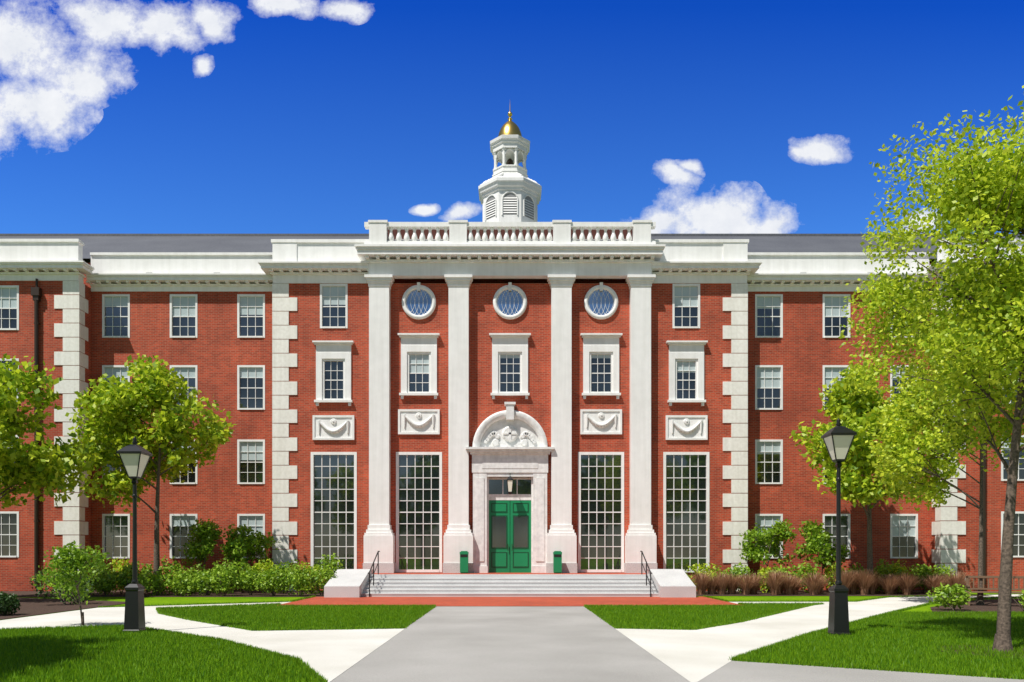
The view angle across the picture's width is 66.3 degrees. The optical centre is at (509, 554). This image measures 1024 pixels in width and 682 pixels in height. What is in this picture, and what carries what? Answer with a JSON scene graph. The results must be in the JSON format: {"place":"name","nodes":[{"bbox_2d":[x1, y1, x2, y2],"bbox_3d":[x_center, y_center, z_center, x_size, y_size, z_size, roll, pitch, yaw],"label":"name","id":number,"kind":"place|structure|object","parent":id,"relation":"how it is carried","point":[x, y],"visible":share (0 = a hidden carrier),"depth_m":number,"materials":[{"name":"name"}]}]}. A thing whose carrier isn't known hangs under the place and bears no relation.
{"place":"outdoors","nodes":[
{"label":"outdoors","id":0,"kind":"place"},
{"bbox_2d":[0,602,403,681],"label":"walk path","id":1,"kind":"structure","parent":0,"point":[330,655],"depth_m":15.56,"materials":[{"name":"concrete"}]},
{"bbox_2d":[29,540,114,624],"bbox_3d":[-9.697,0.667,17.385,1.714,1.969,1.653,0,0,0],"label":"small tree","id":2,"kind":"object","parent":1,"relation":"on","point":[70,561],"visible":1,"depth_m":17.12,"materials":[{"name":"green plant"}]},
{"bbox_2d":[330,606,689,681],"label":"path","id":3,"kind":"structure","parent":0,"point":[509,644],"depth_m":12.87,"materials":[{"name":"concrete"}]},
{"bbox_2d":[324,551,695,596],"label":"entrance steps","id":4,"kind":"structure","parent":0,"point":[370,582],"depth_m":29.98,"materials":[{"name":"stone"}]},
{"bbox_2d":[460,551,468,572],"bbox_3d":[-1.930,0.330,33.020,0.360,0.940,0.360,0,0,0],"label":"litter bin","id":5,"kind":"object","parent":4,"relation":"on","point":[463,561],"visible":0.98,"depth_m":32.85,"materials":[{"name":"green metal"}]},
{"bbox_2d":[553,551,561,572],"bbox_3d":[2.000,0.330,33.020,0.360,0.940,0.360,0,0,0],"label":"litter bin","id":6,"kind":"object","parent":4,"relation":"on","point":[557,561],"visible":0.98,"depth_m":32.85,"materials":[{"name":"green metal"}]},
{"bbox_2d":[281,597,739,605],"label":"brick walkway","id":7,"kind":"structure","parent":0,"point":[510,601],"depth_m":26.37,"materials":[{"name":"red brick"}]},
{"bbox_2d":[0,591,1023,681],"bbox_3d":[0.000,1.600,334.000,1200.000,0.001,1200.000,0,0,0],"label":"ground","id":8,"kind":"structure","parent":0,"point":[180,600],"depth_m":27.15,"materials":[{"name":"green plant"}]},
{"bbox_2d":[0,353,99,510],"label":"tree","id":9,"kind":"object","parent":8,"relation":"on","point":[49,468],"visible":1,"depth_m":27.11,"materials":[{"name":"green plant"}]},
{"bbox_2d":[0,591,124,618],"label":"bed mulch","id":10,"kind":"object","parent":8,"relation":"on","point":[32,606],"depth_m":24.25,"materials":[{"name":"brown soil"}]},
{"bbox_2d":[0,591,20,614],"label":"flowering shrub","id":11,"kind":"object","parent":10,"relation":"on","point":[8,603],"visible":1,"depth_m":20.32,"materials":[{"name":"green plant"}]},
{"bbox_2d":[29,567,92,604],"bbox_3d":[-14.024,1.009,24.622,1.239,1.243,1.811,0,0,31],"label":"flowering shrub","id":12,"kind":"object","parent":10,"relation":"on","point":[45,594],"visible":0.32,"depth_m":24.47,"materials":[{"name":"green plant"}]},
{"bbox_2d":[116,437,152,633],"bbox_3d":[-7.650,-0.390,15.970,0.500,4.020,0.500,0,0,0],"label":"lamp post","id":13,"kind":"object","parent":8,"relation":"on","point":[134,457],"visible":0.99,"depth_m":15.85,"materials":[{"name":"black metal"}]},
{"bbox_2d":[0,624,318,681],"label":"lawn blades","id":14,"kind":"object","parent":8,"relation":"on","point":[66,648],"visible":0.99,"depth_m":11.74,"materials":[{"name":"green plant"}]},
{"bbox_2d":[18,590,323,596],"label":"bed mulch","id":15,"kind":"object","parent":8,"relation":"on","point":[256,593],"depth_m":30.14,"materials":[{"name":"brown soil"}]},
{"bbox_2d":[72,574,98,594],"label":"shrub","id":16,"kind":"object","parent":15,"relation":"on","point":[90,584],"visible":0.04,"depth_m":30.17,"materials":[{"name":"green plant"}]},
{"bbox_2d":[91,562,113,592],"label":"shrub","id":17,"kind":"object","parent":15,"relation":"on","point":[105,570],"visible":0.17,"depth_m":31.89,"materials":[{"name":"green plant"}]},
{"bbox_2d":[92,570,122,594],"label":"shrub","id":18,"kind":"object","parent":15,"relation":"on","point":[106,582],"visible":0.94,"depth_m":30.18,"materials":[{"name":"green plant"}]},
{"bbox_2d":[108,557,131,593],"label":"shrub","id":19,"kind":"object","parent":15,"relation":"on","point":[116,566],"visible":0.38,"depth_m":31.50,"materials":[{"name":"green plant"}]},
{"bbox_2d":[119,563,145,589],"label":"shrub","id":20,"kind":"object","parent":15,"relation":"on","point":[125,578],"visible":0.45,"depth_m":30.33,"materials":[{"name":"green plant"}]},
{"bbox_2d":[137,561,153,593],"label":"shrub","id":21,"kind":"object","parent":15,"relation":"on","point":[144,568],"visible":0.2,"depth_m":31.62,"materials":[{"name":"green plant"}]},
{"bbox_2d":[65,353,236,593],"bbox_3d":[-14.212,-3.155,31.377,6.610,9.616,4.492,0,0,0],"label":"tree","id":22,"kind":"object","parent":15,"relation":"on","point":[124,418],"visible":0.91,"depth_m":30.73,"materials":[{"name":"green plant"}]},
{"bbox_2d":[137,570,172,595],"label":"shrub","id":23,"kind":"object","parent":15,"relation":"on","point":[156,582],"visible":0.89,"depth_m":29.86,"materials":[{"name":"green plant"}]},
{"bbox_2d":[158,555,183,593],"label":"shrub","id":24,"kind":"object","parent":15,"relation":"on","point":[170,567],"visible":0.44,"depth_m":31.46,"materials":[{"name":"green plant"}]},
{"bbox_2d":[163,570,195,595],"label":"shrub","id":25,"kind":"object","parent":15,"relation":"on","point":[180,580],"visible":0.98,"depth_m":29.82,"materials":[{"name":"green plant"}]},
{"bbox_2d":[171,562,209,593],"bbox_3d":[-12.743,0.976,31.409,1.505,1.307,1.145,0,0,-31],"label":"shrub","id":26,"kind":"object","parent":15,"relation":"on","point":[192,572],"visible":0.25,"depth_m":31.44,"materials":[{"name":"green plant"}]},
{"bbox_2d":[178,519,222,566],"bbox_3d":[-12.818,0.081,32.698,1.623,3.143,2.226,0,0,-42],"label":"shrub","id":27,"kind":"object","parent":15,"relation":"on","point":[205,534],"visible":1,"depth_m":32.53,"materials":[{"name":"green plant"}]},
{"bbox_2d":[192,569,216,595],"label":"shrub","id":28,"kind":"object","parent":15,"relation":"on","point":[203,580],"visible":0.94,"depth_m":30.06,"materials":[{"name":"green plant"}]},
{"bbox_2d":[209,564,227,593],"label":"shrub","id":29,"kind":"object","parent":15,"relation":"on","point":[219,576],"visible":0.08,"depth_m":31.36,"materials":[{"name":"green plant"}]},
{"bbox_2d":[210,559,239,595],"bbox_3d":[-10.873,0.890,29.937,1.284,1.508,1.002,0,0,40],"label":"shrub","id":30,"kind":"object","parent":15,"relation":"on","point":[226,574],"visible":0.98,"depth_m":29.82,"materials":[{"name":"green plant"}]},
{"bbox_2d":[228,558,255,592],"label":"shrub","id":31,"kind":"object","parent":15,"relation":"on","point":[237,567],"visible":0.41,"depth_m":31.69,"materials":[{"name":"green plant"}]},
{"bbox_2d":[236,569,261,594],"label":"shrub","id":32,"kind":"object","parent":15,"relation":"on","point":[250,584],"visible":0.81,"depth_m":30.14,"materials":[{"name":"green plant"}]},
{"bbox_2d":[219,524,280,591],"bbox_3d":[-10.782,0.185,32.613,2.461,2.931,1.933,0,0,-23],"label":"small tree","id":33,"kind":"object","parent":15,"relation":"on","point":[237,546],"visible":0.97,"depth_m":32.50,"materials":[{"name":"green plant"}]},
{"bbox_2d":[251,558,278,592],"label":"shrub","id":34,"kind":"object","parent":15,"relation":"on","point":[267,565],"visible":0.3,"depth_m":31.64,"materials":[{"name":"green plant"}]},
{"bbox_2d":[254,567,286,595],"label":"shrub","id":35,"kind":"object","parent":15,"relation":"on","point":[275,587],"visible":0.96,"depth_m":29.72,"materials":[{"name":"green plant"}]},
{"bbox_2d":[272,559,298,593],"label":"shrub","id":36,"kind":"object","parent":15,"relation":"on","point":[284,568],"visible":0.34,"depth_m":31.57,"materials":[{"name":"green plant"}]},
{"bbox_2d":[280,565,313,595],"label":"shrub","id":37,"kind":"object","parent":15,"relation":"on","point":[295,575],"visible":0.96,"depth_m":29.71,"materials":[{"name":"green plant"}]},
{"bbox_2d":[294,561,324,593],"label":"shrub","id":38,"kind":"object","parent":15,"relation":"on","point":[309,567],"visible":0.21,"depth_m":31.53,"materials":[{"name":"green plant"}]},
{"bbox_2d":[300,564,336,595],"bbox_3d":[-7.338,0.988,30.095,1.638,1.284,1.045,0,0,-13],"label":"shrub","id":39,"kind":"object","parent":15,"relation":"on","point":[317,573],"visible":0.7,"depth_m":30.00,"materials":[{"name":"green plant"}]},
{"bbox_2d":[317,553,342,583],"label":"shrub","id":40,"kind":"object","parent":15,"relation":"on","point":[333,561],"visible":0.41,"depth_m":31.75,"materials":[{"name":"green plant"}]},
{"bbox_2d":[158,603,432,630],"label":"grass blades","id":41,"kind":"object","parent":8,"relation":"on","point":[322,616],"visible":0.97,"depth_m":20.12,"materials":[{"name":"green plant"}]},
{"bbox_2d":[0,220,1023,590],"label":"campus building","id":42,"kind":"structure","parent":8,"relation":"on","point":[414,396],"depth_m":34.00,"materials":[{"name":"brick"}]},
{"bbox_2d":[478,110,541,221],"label":"cupola","id":43,"kind":"object","parent":42,"relation":"on","point":[510,191],"visible":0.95,"depth_m":42.31,"materials":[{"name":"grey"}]},
{"bbox_2d":[507,476,512,493],"bbox_3d":[0.000,-3.014,33.580,0.283,0.907,0.283,0,0,0],"label":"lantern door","id":44,"kind":"structure","parent":42,"relation":"attached to","point":[510,482],"depth_m":33.48,"materials":[{"name":"black"}]},
{"bbox_2d":[2,593,1023,681],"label":"lawn edge grass","id":45,"kind":"structure","parent":8,"relation":"on","point":[599,615],"depth_m":16.71,"materials":[{"name":"green plant"}]},
{"bbox_2d":[690,569,714,594],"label":"ornamental grass","id":46,"kind":"object","parent":8,"relation":"on","point":[702,580],"depth_m":30.84,"materials":[{"name":"brown plant"}]},
{"bbox_2d":[585,602,821,628],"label":"lawn blades","id":47,"kind":"object","parent":8,"relation":"on","point":[622,615],"visible":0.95,"depth_m":20.68,"materials":[{"name":"green plant"}]},
{"bbox_2d":[712,571,734,594],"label":"ornamental grass","id":48,"kind":"object","parent":8,"relation":"on","point":[722,587],"depth_m":30.82,"materials":[{"name":"brown plant"}]},
{"bbox_2d":[733,574,760,594],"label":"ornamental grass","id":49,"kind":"object","parent":8,"relation":"on","point":[746,585],"depth_m":30.68,"materials":[{"name":"brown plant"}]},
{"bbox_2d":[762,569,787,594],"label":"ornamental grass","id":50,"kind":"object","parent":8,"relation":"on","point":[774,582],"depth_m":30.43,"materials":[{"name":"brown plant"}]},
{"bbox_2d":[780,574,801,594],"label":"ornamental grass","id":51,"kind":"object","parent":8,"relation":"on","point":[790,586],"depth_m":30.61,"materials":[{"name":"brown plant"}]},
{"bbox_2d":[800,572,826,594],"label":"ornamental grass","id":52,"kind":"object","parent":8,"relation":"on","point":[813,582],"depth_m":30.43,"materials":[{"name":"brown plant"}]},
{"bbox_2d":[821,418,856,635],"bbox_3d":[6.450,-0.530,15.380,0.500,4.300,0.500,0,0,0],"label":"lamp post","id":53,"kind":"object","parent":8,"relation":"on","point":[838,438],"visible":1,"depth_m":15.26,"materials":[{"name":"black metal"}]},
{"bbox_2d":[696,590,990,595],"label":"bed mulch","id":54,"kind":"object","parent":8,"relation":"on","point":[827,593],"visible":0.29,"depth_m":30.89,"materials":[{"name":"brown soil"}]},
{"bbox_2d":[685,563,724,589],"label":"shrub","id":55,"kind":"object","parent":54,"relation":"on","point":[700,567],"visible":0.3,"depth_m":31.97,"materials":[{"name":"green plant"}]},
{"bbox_2d":[707,576,722,593],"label":"ornamental grass","id":56,"kind":"object","parent":54,"relation":"on","point":[712,588],"depth_m":30.93,"materials":[{"name":"brown plant"}]},
{"bbox_2d":[712,566,740,591],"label":"shrub","id":57,"kind":"object","parent":54,"relation":"on","point":[726,570],"visible":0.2,"depth_m":32.01,"materials":[{"name":"green plant"}]},
{"bbox_2d":[726,573,743,593],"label":"ornamental grass","id":58,"kind":"object","parent":54,"relation":"on","point":[732,587],"depth_m":31.00,"materials":[{"name":"brown plant"}]},
{"bbox_2d":[731,562,754,592],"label":"shrub","id":59,"kind":"object","parent":54,"relation":"on","point":[743,571],"visible":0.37,"depth_m":32.36,"materials":[{"name":"green plant"}]},
{"bbox_2d":[745,573,765,593],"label":"ornamental grass","id":60,"kind":"object","parent":54,"relation":"on","point":[754,588],"depth_m":31.19,"materials":[{"name":"brown plant"}]},
{"bbox_2d":[739,519,796,590],"bbox_3d":[10.801,0.084,32.995,2.276,3.137,2.192,0,0,0],"label":"small tree","id":61,"kind":"object","parent":54,"relation":"on","point":[778,533],"visible":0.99,"depth_m":32.75,"materials":[{"name":"green plant"}]},
{"bbox_2d":[757,566,785,592],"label":"shrub","id":62,"kind":"object","parent":54,"relation":"on","point":[764,587],"visible":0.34,"depth_m":32.14,"materials":[{"name":"green plant"}]},
{"bbox_2d":[765,570,791,593],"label":"ornamental grass","id":63,"kind":"object","parent":54,"relation":"on","point":[780,590],"depth_m":31.36,"materials":[{"name":"brown plant"}]},
{"bbox_2d":[765,563,797,589],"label":"shrub","id":64,"kind":"object","parent":54,"relation":"on","point":[775,568],"visible":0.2,"depth_m":32.37,"materials":[{"name":"green plant"}]},
{"bbox_2d":[787,577,804,593],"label":"ornamental grass","id":65,"kind":"object","parent":54,"relation":"on","point":[795,590],"depth_m":31.28,"materials":[{"name":"brown plant"}]},
{"bbox_2d":[790,562,825,592],"bbox_3d":[12.187,0.966,32.194,1.318,1.326,1.271,0,0,-38],"label":"shrub","id":66,"kind":"object","parent":54,"relation":"on","point":[802,569],"visible":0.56,"depth_m":32.05,"materials":[{"name":"green plant"}]},
{"bbox_2d":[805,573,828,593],"bbox_3d":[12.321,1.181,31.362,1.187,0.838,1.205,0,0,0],"label":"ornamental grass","id":67,"kind":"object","parent":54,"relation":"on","point":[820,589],"depth_m":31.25,"materials":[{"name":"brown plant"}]},
{"bbox_2d":[793,519,849,576],"bbox_3d":[13.115,0.082,32.818,2.277,3.144,2.432,0,0,0],"label":"shrub","id":68,"kind":"object","parent":54,"relation":"on","point":[816,543],"visible":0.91,"depth_m":32.49,"materials":[{"name":"green plant"}]},
{"bbox_2d":[824,562,844,587],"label":"shrub","id":69,"kind":"object","parent":54,"relation":"on","point":[830,576],"visible":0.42,"depth_m":32.32,"materials":[{"name":"green plant"}]},
{"bbox_2d":[842,570,862,593],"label":"ornamental grass","id":70,"kind":"object","parent":54,"relation":"on","point":[853,588],"depth_m":30.95,"materials":[{"name":"brown plant"}]},
{"bbox_2d":[843,562,866,591],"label":"shrub","id":71,"kind":"object","parent":54,"relation":"on","point":[856,568],"visible":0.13,"depth_m":32.24,"materials":[{"name":"green plant"}]},
{"bbox_2d":[789,362,923,574],"bbox_3d":[14.199,-3.075,31.302,5.480,9.454,5.172,0,0,-13],"label":"tree","id":72,"kind":"object","parent":54,"relation":"on","point":[857,412],"visible":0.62,"depth_m":30.46,"materials":[{"name":"green plant"}]},
{"bbox_2d":[868,574,881,593],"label":"ornamental grass","id":73,"kind":"object","parent":54,"relation":"on","point":[873,587],"depth_m":30.96,"materials":[{"name":"brown plant"}]},
{"bbox_2d":[873,559,903,592],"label":"shrub","id":74,"kind":"object","parent":54,"relation":"on","point":[879,570],"visible":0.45,"depth_m":32.23,"materials":[{"name":"green plant"}]},
{"bbox_2d":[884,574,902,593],"bbox_3d":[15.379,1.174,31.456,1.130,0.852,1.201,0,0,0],"label":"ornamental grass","id":75,"kind":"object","parent":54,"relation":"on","point":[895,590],"depth_m":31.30,"materials":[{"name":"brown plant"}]},
{"bbox_2d":[882,559,912,591],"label":"shrub","id":76,"kind":"object","parent":54,"relation":"on","point":[904,569],"visible":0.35,"depth_m":32.34,"materials":[{"name":"green plant"}]},
{"bbox_2d":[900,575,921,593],"bbox_3d":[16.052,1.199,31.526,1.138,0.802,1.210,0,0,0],"label":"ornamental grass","id":77,"kind":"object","parent":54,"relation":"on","point":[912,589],"depth_m":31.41,"materials":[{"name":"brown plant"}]},
{"bbox_2d":[906,563,935,592],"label":"shrub","id":78,"kind":"object","parent":54,"relation":"on","point":[923,570],"visible":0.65,"depth_m":32.19,"materials":[{"name":"green plant"}]},
{"bbox_2d":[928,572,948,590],"bbox_3d":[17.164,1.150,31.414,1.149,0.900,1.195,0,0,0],"label":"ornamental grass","id":79,"kind":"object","parent":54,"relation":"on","point":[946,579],"depth_m":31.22,"materials":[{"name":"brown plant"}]},
{"bbox_2d":[928,563,956,582],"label":"shrub","id":80,"kind":"object","parent":54,"relation":"on","point":[945,571],"visible":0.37,"depth_m":32.06,"materials":[{"name":"green plant"}]},
{"bbox_2d":[832,568,859,594],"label":"ornamental grass","id":81,"kind":"object","parent":8,"relation":"on","point":[847,580],"depth_m":30.58,"materials":[{"name":"brown plant"}]},
{"bbox_2d":[853,568,877,594],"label":"ornamental grass","id":82,"kind":"object","parent":8,"relation":"on","point":[864,584],"depth_m":30.60,"materials":[{"name":"brown plant"}]},
{"bbox_2d":[734,610,1023,677],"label":"lawn blades","id":83,"kind":"object","parent":8,"relation":"on","point":[962,629],"visible":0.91,"depth_m":13.42,"materials":[{"name":"green plant"}]},
{"bbox_2d":[877,573,904,594],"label":"ornamental grass","id":84,"kind":"object","parent":8,"relation":"on","point":[889,585],"depth_m":30.71,"materials":[{"name":"brown plant"}]},
{"bbox_2d":[895,571,921,594],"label":"ornamental grass","id":85,"kind":"object","parent":8,"relation":"on","point":[907,585],"depth_m":30.66,"materials":[{"name":"brown plant"}]},
{"bbox_2d":[838,85,1023,651],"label":"tree","id":86,"kind":"object","parent":8,"relation":"on","point":[983,196],"visible":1,"depth_m":12.94,"materials":[{"name":"green plant"}]},
{"bbox_2d":[920,574,948,594],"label":"ornamental grass","id":87,"kind":"object","parent":8,"relation":"on","point":[934,582],"depth_m":30.80,"materials":[{"name":"brown plant"}]},
{"bbox_2d":[940,570,972,593],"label":"ornamental grass","id":88,"kind":"object","parent":8,"relation":"on","point":[952,579],"depth_m":30.42,"materials":[{"name":"brown plant"}]},
{"bbox_2d":[930,599,1023,613],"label":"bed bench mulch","id":89,"kind":"object","parent":8,"relation":"on","point":[991,605],"visible":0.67,"depth_m":23.34,"materials":[{"name":"brown soil"}]},
{"bbox_2d":[865,318,1014,604],"bbox_3d":[14.235,-2.923,24.233,6.482,9.150,5.648,0,0,43],"label":"tree","id":90,"kind":"object","parent":89,"relation":"on","point":[903,454],"visible":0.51,"depth_m":24.65,"materials":[{"name":"green plant"}]},
{"bbox_2d":[925,582,974,610],"bbox_3d":[12.443,1.212,22.090,1.140,0.840,1.211,0,0,0],"label":"shrub","id":91,"kind":"object","parent":89,"relation":"on","point":[949,599],"visible":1,"depth_m":22.03,"materials":[{"name":"green plant"}]},
{"bbox_2d":[965,576,1023,605],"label":"bench","id":92,"kind":"object","parent":89,"relation":"on","point":[983,577],"visible":0.67,"depth_m":24.24,"materials":[{"name":"brown wood"}]},
{"bbox_2d":[1013,589,1023,610],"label":"shrub","id":93,"kind":"object","parent":89,"relation":"on","point":[1022,597],"visible":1,"depth_m":21.09,"materials":[{"name":"green plant"}]},
{"bbox_2d":[942,645,1023,657],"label":"tree mulch ring","id":94,"kind":"object","parent":8,"relation":"on","point":[978,650],"visible":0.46,"depth_m":12.84,"materials":[{"name":"brown soil"}]},
{"bbox_2d":[0,0,1023,233],"label":"sky","id":95,"kind":"structure","parent":0,"point":[117,116],"materials":[{"name":"blue"}]},
{"bbox_2d":[616,594,1022,681],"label":"walk path","id":96,"kind":"structure","parent":0,"point":[697,655],"depth_m":15.56,"materials":[{"name":"concrete"}]},
{"bbox_2d":[698,661,1023,681],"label":"walkway","id":97,"kind":"structure","parent":0,"point":[736,671],"depth_m":10.30,"materials":[{"name":"concrete"}]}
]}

